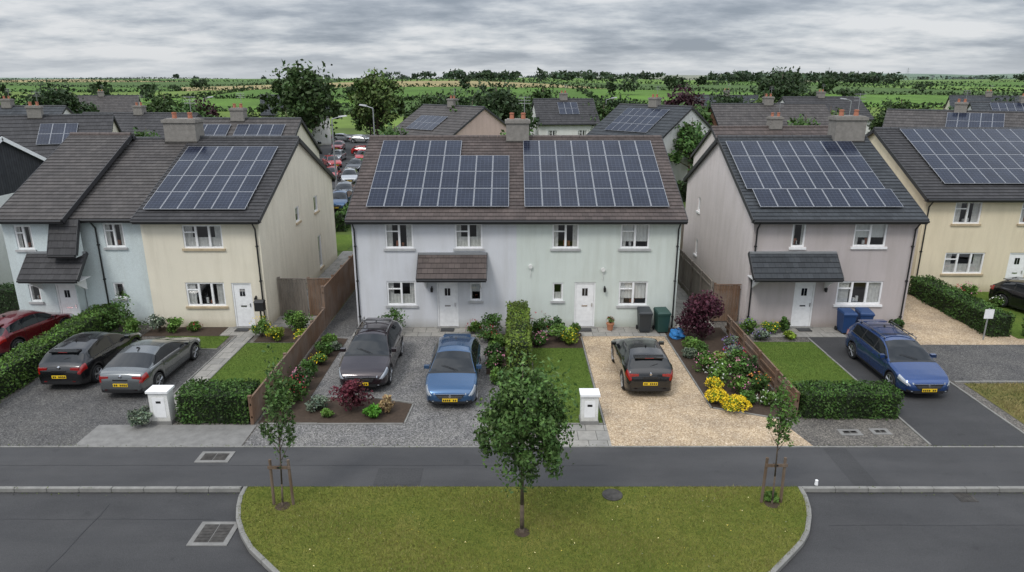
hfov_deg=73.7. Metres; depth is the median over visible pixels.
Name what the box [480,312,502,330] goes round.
garden shrub
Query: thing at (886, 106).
broadleaf tree
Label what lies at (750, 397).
garden shrub
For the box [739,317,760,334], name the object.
garden shrub
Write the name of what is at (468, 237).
windows
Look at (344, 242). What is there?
garden lawn
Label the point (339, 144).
parked car
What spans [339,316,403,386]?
parked car
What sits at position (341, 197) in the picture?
parked car
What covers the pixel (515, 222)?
ridge gutters and pipes
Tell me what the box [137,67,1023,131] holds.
distant tree line
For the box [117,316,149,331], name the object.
garden shrub
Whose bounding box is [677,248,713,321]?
wooden fence
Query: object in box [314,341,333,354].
garden shrub
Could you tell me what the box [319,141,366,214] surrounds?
street
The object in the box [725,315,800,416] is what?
wooden fence
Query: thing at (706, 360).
rose bush
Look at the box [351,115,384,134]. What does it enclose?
garden tree
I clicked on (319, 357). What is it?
garden shrub
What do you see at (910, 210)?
tiled roof
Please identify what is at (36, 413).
driveway
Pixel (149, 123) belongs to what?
tiled roof
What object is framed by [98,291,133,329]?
garden shrub
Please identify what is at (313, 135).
broadleaf tree
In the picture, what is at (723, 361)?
garden shrub
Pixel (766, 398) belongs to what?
garden shrub
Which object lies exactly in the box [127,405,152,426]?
garden shrub
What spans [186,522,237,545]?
manhole cover
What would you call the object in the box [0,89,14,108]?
chimney
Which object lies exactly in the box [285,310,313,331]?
garden shrub
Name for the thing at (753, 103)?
ridge gutters and pipes
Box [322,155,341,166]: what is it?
parked car
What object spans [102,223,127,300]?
windows
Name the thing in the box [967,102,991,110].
tiled roof
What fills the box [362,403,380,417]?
garden shrub
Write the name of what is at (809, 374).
garden lawn
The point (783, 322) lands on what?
garden shrub
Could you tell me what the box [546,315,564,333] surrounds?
garden shrub
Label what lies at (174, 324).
garden shrub
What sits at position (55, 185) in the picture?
tiled roof
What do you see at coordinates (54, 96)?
broadleaf tree
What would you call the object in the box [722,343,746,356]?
lavender bush
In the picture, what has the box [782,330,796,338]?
garden shrub
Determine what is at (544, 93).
broadleaf tree
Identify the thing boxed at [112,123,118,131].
walls
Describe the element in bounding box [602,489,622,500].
drain cover
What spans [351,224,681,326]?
walls
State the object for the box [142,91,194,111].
broadleaf tree
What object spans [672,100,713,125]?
broadleaf tree
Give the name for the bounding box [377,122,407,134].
garden tree
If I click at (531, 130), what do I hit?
broadleaf tree
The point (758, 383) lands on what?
garden shrub
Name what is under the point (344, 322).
side path
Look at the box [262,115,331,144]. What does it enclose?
walls
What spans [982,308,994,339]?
street sign
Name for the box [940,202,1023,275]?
windows
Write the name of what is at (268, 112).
tiled roof
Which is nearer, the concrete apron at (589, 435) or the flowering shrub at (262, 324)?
the concrete apron at (589, 435)
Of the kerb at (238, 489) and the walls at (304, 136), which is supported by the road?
the kerb at (238, 489)
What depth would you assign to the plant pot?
30.84 m
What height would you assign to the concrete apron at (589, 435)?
0.001 m
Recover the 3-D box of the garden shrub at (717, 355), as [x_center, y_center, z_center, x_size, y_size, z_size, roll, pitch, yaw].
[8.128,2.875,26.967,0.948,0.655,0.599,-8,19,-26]
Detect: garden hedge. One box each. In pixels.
[0,282,19,313]
[0,302,121,402]
[174,377,259,424]
[334,201,350,231]
[504,299,533,377]
[676,180,686,201]
[791,379,904,419]
[907,274,1015,337]
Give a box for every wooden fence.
[247,307,325,424]
[277,277,309,315]
[307,277,329,315]
[321,254,355,327]
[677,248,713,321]
[680,224,683,248]
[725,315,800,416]
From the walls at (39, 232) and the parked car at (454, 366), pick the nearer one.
the parked car at (454, 366)
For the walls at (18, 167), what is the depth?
35.87 m
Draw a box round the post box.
[253,299,265,317]
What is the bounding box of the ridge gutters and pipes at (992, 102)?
[967,101,1019,109]
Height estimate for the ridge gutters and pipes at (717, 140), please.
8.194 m
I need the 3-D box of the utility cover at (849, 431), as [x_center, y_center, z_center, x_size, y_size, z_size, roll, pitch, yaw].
[10.900,4.718,22.009,0.700,0.040,0.400,0,17,0]
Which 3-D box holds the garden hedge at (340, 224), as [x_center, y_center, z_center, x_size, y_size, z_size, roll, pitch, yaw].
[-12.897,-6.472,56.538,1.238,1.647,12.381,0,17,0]
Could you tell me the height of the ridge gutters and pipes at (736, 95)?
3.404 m
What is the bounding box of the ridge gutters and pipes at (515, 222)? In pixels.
[344,135,687,327]
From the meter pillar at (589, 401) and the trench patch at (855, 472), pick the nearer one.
the trench patch at (855, 472)
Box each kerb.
[0,486,1023,492]
[236,486,811,571]
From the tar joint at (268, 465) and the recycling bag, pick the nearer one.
the tar joint at (268, 465)
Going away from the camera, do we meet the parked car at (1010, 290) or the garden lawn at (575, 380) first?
the garden lawn at (575, 380)
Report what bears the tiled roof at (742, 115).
on the walls at (714, 120)
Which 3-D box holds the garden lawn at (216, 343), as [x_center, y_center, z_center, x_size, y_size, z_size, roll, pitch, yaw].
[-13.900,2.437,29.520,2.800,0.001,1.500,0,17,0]
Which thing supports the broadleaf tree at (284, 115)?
on the ground terrain at (344, 125)
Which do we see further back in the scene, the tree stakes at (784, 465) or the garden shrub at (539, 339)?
the garden shrub at (539, 339)
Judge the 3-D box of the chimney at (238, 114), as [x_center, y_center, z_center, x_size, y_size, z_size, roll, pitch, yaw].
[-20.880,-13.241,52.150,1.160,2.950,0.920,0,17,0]
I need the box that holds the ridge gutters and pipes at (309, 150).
[130,136,335,316]
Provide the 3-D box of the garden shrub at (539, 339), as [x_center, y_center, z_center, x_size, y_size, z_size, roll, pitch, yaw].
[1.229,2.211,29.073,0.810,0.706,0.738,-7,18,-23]
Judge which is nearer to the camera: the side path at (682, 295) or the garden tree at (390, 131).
the side path at (682, 295)
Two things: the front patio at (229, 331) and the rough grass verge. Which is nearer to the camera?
the rough grass verge
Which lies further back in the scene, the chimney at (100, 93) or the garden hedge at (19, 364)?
the chimney at (100, 93)
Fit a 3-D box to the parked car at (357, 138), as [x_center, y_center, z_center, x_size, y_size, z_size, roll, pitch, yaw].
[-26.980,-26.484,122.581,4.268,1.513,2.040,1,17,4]
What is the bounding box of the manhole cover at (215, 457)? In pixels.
[194,451,235,462]
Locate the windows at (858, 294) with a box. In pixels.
[693,197,887,306]
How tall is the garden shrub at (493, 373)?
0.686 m
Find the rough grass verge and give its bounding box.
[964,383,1023,423]
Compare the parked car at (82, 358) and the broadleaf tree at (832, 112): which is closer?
the parked car at (82, 358)
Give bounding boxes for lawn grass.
[166,336,227,348]
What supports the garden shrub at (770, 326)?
on the front patio at (823, 332)
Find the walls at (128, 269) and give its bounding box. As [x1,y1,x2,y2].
[80,223,153,324]
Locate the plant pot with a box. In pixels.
[606,322,613,330]
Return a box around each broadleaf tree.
[20,79,100,113]
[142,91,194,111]
[171,98,214,116]
[257,58,344,137]
[277,110,311,132]
[282,105,319,136]
[347,67,407,134]
[400,91,446,120]
[433,88,469,105]
[450,100,493,112]
[461,78,541,129]
[500,129,533,134]
[519,84,559,124]
[583,101,616,130]
[595,92,637,109]
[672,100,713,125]
[700,88,752,111]
[747,66,816,102]
[750,93,778,102]
[830,107,844,114]
[867,96,929,131]
[992,94,1017,101]
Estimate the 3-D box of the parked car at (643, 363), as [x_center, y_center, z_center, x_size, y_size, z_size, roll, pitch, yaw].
[4.900,2.646,26.104,2.060,1.555,4.218,0,17,0]
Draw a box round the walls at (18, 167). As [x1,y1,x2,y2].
[0,141,43,284]
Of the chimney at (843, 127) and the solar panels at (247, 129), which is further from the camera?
the solar panels at (247, 129)
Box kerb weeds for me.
[8,443,1023,494]
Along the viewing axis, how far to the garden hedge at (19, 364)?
26.49 m
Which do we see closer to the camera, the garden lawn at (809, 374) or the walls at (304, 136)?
the garden lawn at (809, 374)
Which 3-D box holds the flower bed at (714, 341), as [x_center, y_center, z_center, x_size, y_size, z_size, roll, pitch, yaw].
[8.200,3.170,27.104,2.700,0.001,8.750,0,17,0]
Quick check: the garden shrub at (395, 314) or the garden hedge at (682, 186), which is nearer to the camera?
the garden shrub at (395, 314)
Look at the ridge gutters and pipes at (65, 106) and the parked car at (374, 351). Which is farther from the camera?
the ridge gutters and pipes at (65, 106)
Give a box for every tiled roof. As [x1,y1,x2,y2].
[0,107,69,114]
[0,115,120,157]
[0,135,129,220]
[68,140,185,218]
[76,96,139,111]
[82,113,199,136]
[131,138,333,220]
[203,119,320,152]
[260,95,329,114]
[345,137,687,220]
[393,105,482,134]
[531,99,599,123]
[587,105,703,136]
[685,138,928,220]
[695,95,757,108]
[711,104,830,125]
[780,97,873,118]
[868,130,1023,198]
[883,110,1023,126]
[944,96,1018,109]
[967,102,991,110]
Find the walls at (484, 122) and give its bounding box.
[456,110,505,134]
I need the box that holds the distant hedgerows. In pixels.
[0,70,1023,116]
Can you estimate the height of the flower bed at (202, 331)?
0.001 m
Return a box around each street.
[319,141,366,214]
[331,134,375,136]
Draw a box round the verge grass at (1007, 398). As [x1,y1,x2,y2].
[968,380,1023,420]
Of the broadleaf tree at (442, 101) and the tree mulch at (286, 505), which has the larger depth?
the broadleaf tree at (442, 101)
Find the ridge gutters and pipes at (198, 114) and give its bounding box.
[82,112,201,116]
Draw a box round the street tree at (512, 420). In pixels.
[473,347,581,532]
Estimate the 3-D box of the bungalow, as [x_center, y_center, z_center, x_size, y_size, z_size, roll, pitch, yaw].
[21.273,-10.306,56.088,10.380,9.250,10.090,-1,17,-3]
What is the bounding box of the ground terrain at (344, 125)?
[0,73,1023,320]
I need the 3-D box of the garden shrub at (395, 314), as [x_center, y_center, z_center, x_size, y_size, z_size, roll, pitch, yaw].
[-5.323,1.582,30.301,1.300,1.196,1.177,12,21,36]
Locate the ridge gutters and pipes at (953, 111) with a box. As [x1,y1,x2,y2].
[882,109,1023,126]
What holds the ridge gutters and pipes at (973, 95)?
attached to the tiled roof at (953, 99)
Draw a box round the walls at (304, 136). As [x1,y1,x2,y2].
[297,124,319,158]
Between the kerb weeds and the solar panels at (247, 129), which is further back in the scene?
the solar panels at (247, 129)
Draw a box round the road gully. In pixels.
[952,493,978,501]
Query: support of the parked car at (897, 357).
on the driveway at (953, 416)
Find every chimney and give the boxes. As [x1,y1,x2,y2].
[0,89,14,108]
[24,92,43,118]
[97,86,103,96]
[131,97,146,114]
[161,98,204,143]
[228,94,247,121]
[446,91,458,107]
[505,96,529,141]
[559,91,567,100]
[648,92,661,107]
[762,91,774,106]
[816,87,825,98]
[827,93,868,141]
[954,90,968,112]
[985,89,992,96]
[1019,93,1023,102]
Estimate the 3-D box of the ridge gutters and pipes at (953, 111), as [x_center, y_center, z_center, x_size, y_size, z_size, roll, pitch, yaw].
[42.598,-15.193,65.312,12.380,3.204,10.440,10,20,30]
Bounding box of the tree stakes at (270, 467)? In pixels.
[267,459,294,504]
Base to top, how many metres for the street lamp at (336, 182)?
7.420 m
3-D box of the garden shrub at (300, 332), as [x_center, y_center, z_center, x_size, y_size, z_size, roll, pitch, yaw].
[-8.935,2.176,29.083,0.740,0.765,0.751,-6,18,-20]
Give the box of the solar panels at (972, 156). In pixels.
[900,129,1023,183]
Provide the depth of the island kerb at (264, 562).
16.77 m
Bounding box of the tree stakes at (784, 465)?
[760,457,787,502]
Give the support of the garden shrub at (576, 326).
on the flower bed at (552, 342)
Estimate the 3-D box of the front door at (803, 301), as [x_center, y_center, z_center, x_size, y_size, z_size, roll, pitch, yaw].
[13.250,0.946,30.840,1.040,2.170,0.730,0,17,0]
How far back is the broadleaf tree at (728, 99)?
103.09 m
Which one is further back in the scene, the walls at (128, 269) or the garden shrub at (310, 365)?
the walls at (128, 269)
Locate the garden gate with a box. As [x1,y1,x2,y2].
[711,283,741,320]
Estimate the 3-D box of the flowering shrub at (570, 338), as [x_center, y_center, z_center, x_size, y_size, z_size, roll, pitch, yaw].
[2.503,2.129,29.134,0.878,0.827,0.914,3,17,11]
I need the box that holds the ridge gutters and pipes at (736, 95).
[704,95,758,96]
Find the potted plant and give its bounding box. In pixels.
[606,316,614,322]
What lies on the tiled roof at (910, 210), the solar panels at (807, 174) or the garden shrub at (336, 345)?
the solar panels at (807, 174)
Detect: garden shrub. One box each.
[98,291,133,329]
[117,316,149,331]
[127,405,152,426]
[147,312,166,330]
[166,317,183,332]
[186,321,202,331]
[272,390,295,411]
[282,310,303,326]
[282,374,309,400]
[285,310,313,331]
[289,367,313,386]
[293,328,306,337]
[295,359,318,374]
[304,394,329,411]
[308,351,327,364]
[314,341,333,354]
[320,408,334,417]
[321,333,337,343]
[330,341,342,349]
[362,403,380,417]
[377,307,408,326]
[378,394,395,412]
[466,319,480,332]
[475,324,498,341]
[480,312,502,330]
[483,342,503,356]
[484,348,506,370]
[488,333,505,348]
[489,367,505,384]
[530,311,551,335]
[531,330,547,345]
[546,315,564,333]
[548,323,570,341]
[569,322,580,333]
[681,336,700,348]
[681,347,696,357]
[694,341,712,362]
[710,350,726,363]
[713,357,731,372]
[720,342,749,365]
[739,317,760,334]
[740,389,758,404]
[742,355,758,378]
[748,371,770,392]
[756,389,777,405]
[760,320,780,332]
[763,490,779,502]
[778,316,790,331]
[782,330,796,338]
[888,318,904,329]
[959,281,980,295]
[989,295,1005,306]
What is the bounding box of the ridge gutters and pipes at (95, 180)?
[0,132,135,223]
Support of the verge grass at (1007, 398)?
on the rough grass verge
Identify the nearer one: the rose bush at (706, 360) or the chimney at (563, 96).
the rose bush at (706, 360)
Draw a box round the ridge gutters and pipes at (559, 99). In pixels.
[530,98,599,125]
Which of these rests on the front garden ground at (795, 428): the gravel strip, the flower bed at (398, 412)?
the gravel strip
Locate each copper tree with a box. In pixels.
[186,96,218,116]
[663,83,705,110]
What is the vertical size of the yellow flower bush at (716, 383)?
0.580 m
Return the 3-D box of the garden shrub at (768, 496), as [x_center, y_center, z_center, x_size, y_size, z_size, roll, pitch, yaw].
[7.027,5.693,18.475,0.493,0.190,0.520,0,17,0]
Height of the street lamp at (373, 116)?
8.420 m
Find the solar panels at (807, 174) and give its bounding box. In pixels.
[725,141,903,206]
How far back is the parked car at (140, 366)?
24.82 m
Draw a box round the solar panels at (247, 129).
[203,124,284,135]
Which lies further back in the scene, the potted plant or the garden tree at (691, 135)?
the garden tree at (691, 135)
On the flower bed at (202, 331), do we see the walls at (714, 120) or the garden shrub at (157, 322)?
the garden shrub at (157, 322)
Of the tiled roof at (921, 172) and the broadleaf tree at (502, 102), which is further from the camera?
the broadleaf tree at (502, 102)
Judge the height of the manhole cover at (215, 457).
0.040 m
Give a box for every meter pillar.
[145,385,178,424]
[579,388,600,424]
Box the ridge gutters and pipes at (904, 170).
[865,127,1023,276]
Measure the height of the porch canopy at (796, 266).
1.700 m
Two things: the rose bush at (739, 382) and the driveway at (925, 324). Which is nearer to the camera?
the rose bush at (739, 382)
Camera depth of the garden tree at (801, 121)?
71.90 m
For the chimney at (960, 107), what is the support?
on the tiled roof at (897, 118)
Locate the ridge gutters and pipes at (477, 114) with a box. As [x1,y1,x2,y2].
[399,104,505,134]
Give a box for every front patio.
[220,327,270,334]
[352,327,677,335]
[743,327,845,336]
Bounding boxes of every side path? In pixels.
[270,251,352,326]
[321,289,357,335]
[674,282,714,327]
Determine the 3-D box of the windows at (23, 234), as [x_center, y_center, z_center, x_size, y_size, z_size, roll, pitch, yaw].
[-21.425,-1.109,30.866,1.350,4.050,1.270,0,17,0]
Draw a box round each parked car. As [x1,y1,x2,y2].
[0,310,72,354]
[38,331,142,383]
[99,337,200,392]
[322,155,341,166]
[327,165,340,180]
[329,149,346,160]
[331,133,350,141]
[331,140,344,150]
[332,180,354,192]
[333,189,351,208]
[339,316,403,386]
[340,167,357,181]
[345,158,362,170]
[349,134,368,142]
[351,145,365,154]
[354,149,364,157]
[424,334,481,403]
[611,337,672,390]
[845,319,949,393]
[988,277,1023,309]
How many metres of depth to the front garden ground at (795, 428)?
25.16 m
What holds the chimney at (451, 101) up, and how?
on the tiled roof at (453, 122)
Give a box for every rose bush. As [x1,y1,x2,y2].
[692,350,716,371]
[703,362,730,382]
[727,357,756,376]
[727,374,750,393]
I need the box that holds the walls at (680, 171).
[663,110,709,180]
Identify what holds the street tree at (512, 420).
on the grass island
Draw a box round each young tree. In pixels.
[258,344,296,505]
[765,375,802,503]
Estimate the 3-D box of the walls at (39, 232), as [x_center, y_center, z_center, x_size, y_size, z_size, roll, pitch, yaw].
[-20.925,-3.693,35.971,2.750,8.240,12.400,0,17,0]
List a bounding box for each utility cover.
[837,429,862,434]
[868,428,892,434]
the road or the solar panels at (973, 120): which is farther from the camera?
the solar panels at (973, 120)
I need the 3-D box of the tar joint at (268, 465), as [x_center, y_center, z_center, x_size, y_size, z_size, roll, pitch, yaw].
[-11.600,5.290,20.145,28.800,0.001,0.040,0,17,0]
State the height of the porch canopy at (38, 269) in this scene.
1.750 m
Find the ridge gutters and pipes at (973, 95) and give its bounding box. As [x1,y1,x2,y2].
[944,95,1017,106]
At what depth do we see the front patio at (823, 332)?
30.69 m
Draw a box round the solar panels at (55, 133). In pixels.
[36,123,77,144]
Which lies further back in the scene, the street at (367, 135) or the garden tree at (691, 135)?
the street at (367, 135)
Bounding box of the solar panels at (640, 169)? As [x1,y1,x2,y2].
[366,140,668,206]
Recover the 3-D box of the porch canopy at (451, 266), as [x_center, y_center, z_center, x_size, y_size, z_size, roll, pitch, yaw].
[-2.635,-0.560,30.087,3.090,1.650,1.261,0,17,0]
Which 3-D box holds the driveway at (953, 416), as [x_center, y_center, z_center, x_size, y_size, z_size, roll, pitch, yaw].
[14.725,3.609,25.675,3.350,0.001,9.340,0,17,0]
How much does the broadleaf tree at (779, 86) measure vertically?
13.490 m
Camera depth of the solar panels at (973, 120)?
63.20 m
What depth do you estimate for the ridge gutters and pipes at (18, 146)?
36.48 m
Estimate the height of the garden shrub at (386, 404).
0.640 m
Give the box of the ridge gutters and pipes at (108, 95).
[74,95,140,101]
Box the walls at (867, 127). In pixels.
[779,100,870,133]
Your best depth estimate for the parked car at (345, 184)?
65.45 m
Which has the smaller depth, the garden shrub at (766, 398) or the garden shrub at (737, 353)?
the garden shrub at (766, 398)
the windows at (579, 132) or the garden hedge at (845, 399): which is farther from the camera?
the windows at (579, 132)
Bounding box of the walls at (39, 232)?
[1,144,127,312]
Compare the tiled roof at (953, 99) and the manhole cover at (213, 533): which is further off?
the tiled roof at (953, 99)
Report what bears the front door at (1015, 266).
attached to the walls at (996, 237)
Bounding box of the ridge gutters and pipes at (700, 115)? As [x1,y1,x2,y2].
[586,103,710,137]
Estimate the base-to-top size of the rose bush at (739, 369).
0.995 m
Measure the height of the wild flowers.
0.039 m
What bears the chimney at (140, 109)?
on the tiled roof at (149, 123)
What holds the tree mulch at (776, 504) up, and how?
on the grass island
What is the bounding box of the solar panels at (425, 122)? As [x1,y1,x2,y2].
[406,115,447,129]
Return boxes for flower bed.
[143,327,227,335]
[254,328,305,341]
[259,337,411,422]
[486,334,506,373]
[532,333,584,347]
[665,328,792,417]
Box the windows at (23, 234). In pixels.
[13,225,44,303]
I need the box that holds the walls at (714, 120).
[708,107,717,125]
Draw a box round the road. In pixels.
[0,492,1023,571]
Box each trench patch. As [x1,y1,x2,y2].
[373,468,422,484]
[823,448,877,484]
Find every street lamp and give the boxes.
[331,115,346,185]
[359,104,374,134]
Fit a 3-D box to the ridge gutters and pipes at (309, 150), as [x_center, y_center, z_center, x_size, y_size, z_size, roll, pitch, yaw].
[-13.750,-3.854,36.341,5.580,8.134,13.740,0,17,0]
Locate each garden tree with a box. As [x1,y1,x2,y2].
[133,126,161,136]
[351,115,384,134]
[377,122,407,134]
[667,118,707,172]
[787,114,819,124]
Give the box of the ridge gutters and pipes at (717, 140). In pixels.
[683,135,929,318]
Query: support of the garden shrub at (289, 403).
on the flower bed at (398, 412)
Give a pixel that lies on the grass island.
(496, 563)
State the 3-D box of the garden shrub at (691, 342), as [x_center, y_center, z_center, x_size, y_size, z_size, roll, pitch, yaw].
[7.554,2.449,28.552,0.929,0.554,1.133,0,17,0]
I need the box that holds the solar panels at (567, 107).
[557,102,579,113]
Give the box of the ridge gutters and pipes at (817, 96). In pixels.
[777,96,872,120]
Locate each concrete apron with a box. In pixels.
[74,425,255,445]
[559,425,611,445]
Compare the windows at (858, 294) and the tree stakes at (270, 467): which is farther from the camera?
the windows at (858, 294)
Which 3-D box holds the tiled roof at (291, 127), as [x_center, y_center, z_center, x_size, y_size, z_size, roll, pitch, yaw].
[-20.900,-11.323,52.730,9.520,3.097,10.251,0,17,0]
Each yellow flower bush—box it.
[704,387,728,402]
[705,376,724,390]
[720,394,752,412]
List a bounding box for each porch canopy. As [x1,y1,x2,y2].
[16,251,89,288]
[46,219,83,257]
[416,252,487,287]
[747,251,843,287]
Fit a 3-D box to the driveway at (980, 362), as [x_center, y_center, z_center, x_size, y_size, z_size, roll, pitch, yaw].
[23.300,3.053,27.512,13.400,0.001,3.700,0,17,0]
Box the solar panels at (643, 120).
[604,108,669,132]
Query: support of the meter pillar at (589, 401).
on the garden lawn at (575, 380)
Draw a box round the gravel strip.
[796,419,928,445]
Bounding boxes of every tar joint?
[6,465,585,465]
[45,505,108,571]
[45,519,196,519]
[829,525,971,525]
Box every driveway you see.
[0,347,222,445]
[243,336,499,445]
[582,336,812,445]
[809,337,1023,445]
[903,291,1023,344]
[921,345,1023,380]
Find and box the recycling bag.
[669,327,685,339]
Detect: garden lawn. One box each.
[168,336,228,348]
[209,343,292,383]
[336,235,351,250]
[532,348,602,422]
[754,342,856,383]
[973,292,1023,338]
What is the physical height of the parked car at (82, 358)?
1.524 m
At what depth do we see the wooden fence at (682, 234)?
44.82 m
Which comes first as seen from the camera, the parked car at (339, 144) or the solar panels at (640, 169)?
the solar panels at (640, 169)
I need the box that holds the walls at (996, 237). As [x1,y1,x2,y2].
[868,133,1023,291]
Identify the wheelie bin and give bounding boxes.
[636,307,652,331]
[652,307,671,331]
[834,308,857,332]
[854,307,874,322]
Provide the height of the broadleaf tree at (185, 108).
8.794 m
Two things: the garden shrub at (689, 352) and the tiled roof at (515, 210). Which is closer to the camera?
the garden shrub at (689, 352)
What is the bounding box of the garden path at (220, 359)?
[143,335,252,424]
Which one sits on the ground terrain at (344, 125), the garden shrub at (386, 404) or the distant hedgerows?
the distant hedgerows
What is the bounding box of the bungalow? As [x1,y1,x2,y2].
[690,102,827,165]
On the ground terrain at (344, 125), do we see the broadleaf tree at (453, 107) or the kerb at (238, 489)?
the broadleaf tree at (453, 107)
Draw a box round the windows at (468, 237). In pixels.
[384,224,650,307]
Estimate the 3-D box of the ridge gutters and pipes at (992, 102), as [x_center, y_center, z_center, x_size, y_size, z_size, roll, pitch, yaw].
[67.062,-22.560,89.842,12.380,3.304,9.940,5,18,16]
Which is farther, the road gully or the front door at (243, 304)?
the front door at (243, 304)
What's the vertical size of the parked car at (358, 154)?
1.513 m
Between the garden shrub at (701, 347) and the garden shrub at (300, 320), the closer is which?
the garden shrub at (701, 347)
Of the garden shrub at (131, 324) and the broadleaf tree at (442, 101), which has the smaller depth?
the garden shrub at (131, 324)
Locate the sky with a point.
(231, 39)
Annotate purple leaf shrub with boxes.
[328,378,374,410]
[674,289,724,338]
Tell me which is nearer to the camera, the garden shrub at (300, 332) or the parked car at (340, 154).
the garden shrub at (300, 332)
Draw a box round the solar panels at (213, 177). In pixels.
[143,146,277,209]
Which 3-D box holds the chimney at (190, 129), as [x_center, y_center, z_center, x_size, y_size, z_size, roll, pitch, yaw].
[-16.850,-8.145,35.043,1.720,3.100,1.120,0,17,0]
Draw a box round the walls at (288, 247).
[140,144,337,326]
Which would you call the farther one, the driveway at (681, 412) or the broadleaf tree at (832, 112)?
the broadleaf tree at (832, 112)
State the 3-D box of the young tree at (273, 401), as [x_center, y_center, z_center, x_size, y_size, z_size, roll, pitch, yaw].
[-6.025,3.651,17.597,0.902,4.720,0.953,5,18,17]
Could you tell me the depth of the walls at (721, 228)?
31.13 m
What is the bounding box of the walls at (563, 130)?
[530,104,595,134]
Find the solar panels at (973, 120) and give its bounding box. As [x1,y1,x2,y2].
[945,112,1004,126]
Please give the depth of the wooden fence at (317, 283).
32.48 m
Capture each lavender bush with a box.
[722,334,738,347]
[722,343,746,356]
[752,328,770,339]
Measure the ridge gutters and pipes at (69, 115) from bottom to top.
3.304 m
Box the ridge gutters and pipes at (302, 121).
[177,117,322,153]
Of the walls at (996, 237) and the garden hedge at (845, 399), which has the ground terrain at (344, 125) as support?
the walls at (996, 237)
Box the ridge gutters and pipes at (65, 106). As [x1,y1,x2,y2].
[0,105,74,113]
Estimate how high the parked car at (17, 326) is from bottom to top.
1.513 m
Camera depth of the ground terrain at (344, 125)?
294.27 m
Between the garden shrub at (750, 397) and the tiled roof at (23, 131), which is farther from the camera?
the tiled roof at (23, 131)
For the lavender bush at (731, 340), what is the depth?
28.55 m
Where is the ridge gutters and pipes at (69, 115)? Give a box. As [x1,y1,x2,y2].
[0,113,121,131]
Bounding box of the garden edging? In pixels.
[0,336,1023,446]
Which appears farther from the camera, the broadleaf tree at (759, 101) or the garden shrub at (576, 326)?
the broadleaf tree at (759, 101)
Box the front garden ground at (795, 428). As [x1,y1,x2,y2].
[0,321,1023,446]
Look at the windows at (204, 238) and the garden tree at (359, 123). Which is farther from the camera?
the garden tree at (359, 123)
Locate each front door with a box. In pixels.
[55,284,79,315]
[231,283,255,330]
[790,282,815,330]
[1004,253,1023,279]
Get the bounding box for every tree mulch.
[275,502,290,510]
[514,527,529,536]
[764,500,779,507]
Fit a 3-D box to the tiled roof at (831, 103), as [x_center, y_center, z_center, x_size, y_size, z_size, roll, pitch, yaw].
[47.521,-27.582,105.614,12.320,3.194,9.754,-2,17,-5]
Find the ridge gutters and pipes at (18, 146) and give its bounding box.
[0,135,46,160]
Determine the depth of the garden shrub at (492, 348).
27.15 m
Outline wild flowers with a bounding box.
[289,497,778,568]
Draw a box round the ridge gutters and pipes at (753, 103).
[708,103,830,125]
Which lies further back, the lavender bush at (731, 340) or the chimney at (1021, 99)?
the chimney at (1021, 99)
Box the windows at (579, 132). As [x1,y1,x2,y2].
[548,130,586,134]
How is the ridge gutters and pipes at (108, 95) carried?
attached to the tiled roof at (115, 103)
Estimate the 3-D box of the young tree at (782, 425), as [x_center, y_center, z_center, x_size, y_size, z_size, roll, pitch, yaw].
[6.954,4.048,17.784,0.695,3.853,0.809,-13,21,-36]
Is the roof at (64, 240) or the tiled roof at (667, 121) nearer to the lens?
the roof at (64, 240)
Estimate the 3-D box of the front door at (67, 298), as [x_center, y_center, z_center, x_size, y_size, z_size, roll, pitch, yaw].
[-20.050,1.019,30.653,1.000,2.140,0.730,0,17,0]
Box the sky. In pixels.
[0,0,1023,78]
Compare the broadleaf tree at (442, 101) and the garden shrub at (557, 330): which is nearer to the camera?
the garden shrub at (557, 330)
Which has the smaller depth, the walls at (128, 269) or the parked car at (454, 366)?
the parked car at (454, 366)
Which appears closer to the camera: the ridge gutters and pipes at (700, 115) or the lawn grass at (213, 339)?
the lawn grass at (213, 339)
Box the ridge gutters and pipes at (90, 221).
[79,137,164,305]
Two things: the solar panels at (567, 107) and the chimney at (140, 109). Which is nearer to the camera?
the chimney at (140, 109)
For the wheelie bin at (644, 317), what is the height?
1.049 m
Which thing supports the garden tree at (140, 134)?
on the ground terrain at (344, 125)
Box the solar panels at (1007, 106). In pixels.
[990,103,1023,110]
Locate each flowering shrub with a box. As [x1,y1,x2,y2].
[249,315,271,335]
[264,326,284,340]
[560,327,578,344]
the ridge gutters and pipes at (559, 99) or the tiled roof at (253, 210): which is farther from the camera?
the ridge gutters and pipes at (559, 99)
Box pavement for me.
[0,447,1023,487]
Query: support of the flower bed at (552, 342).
on the front garden ground at (795, 428)
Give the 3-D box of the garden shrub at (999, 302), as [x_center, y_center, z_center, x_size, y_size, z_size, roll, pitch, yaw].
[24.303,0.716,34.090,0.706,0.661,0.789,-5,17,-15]
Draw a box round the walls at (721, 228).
[682,144,918,326]
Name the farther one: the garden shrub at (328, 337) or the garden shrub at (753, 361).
the garden shrub at (328, 337)
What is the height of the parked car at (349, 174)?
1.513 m
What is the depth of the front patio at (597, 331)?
30.69 m
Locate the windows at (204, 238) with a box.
[181,195,324,308]
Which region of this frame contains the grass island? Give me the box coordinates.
[241,487,806,571]

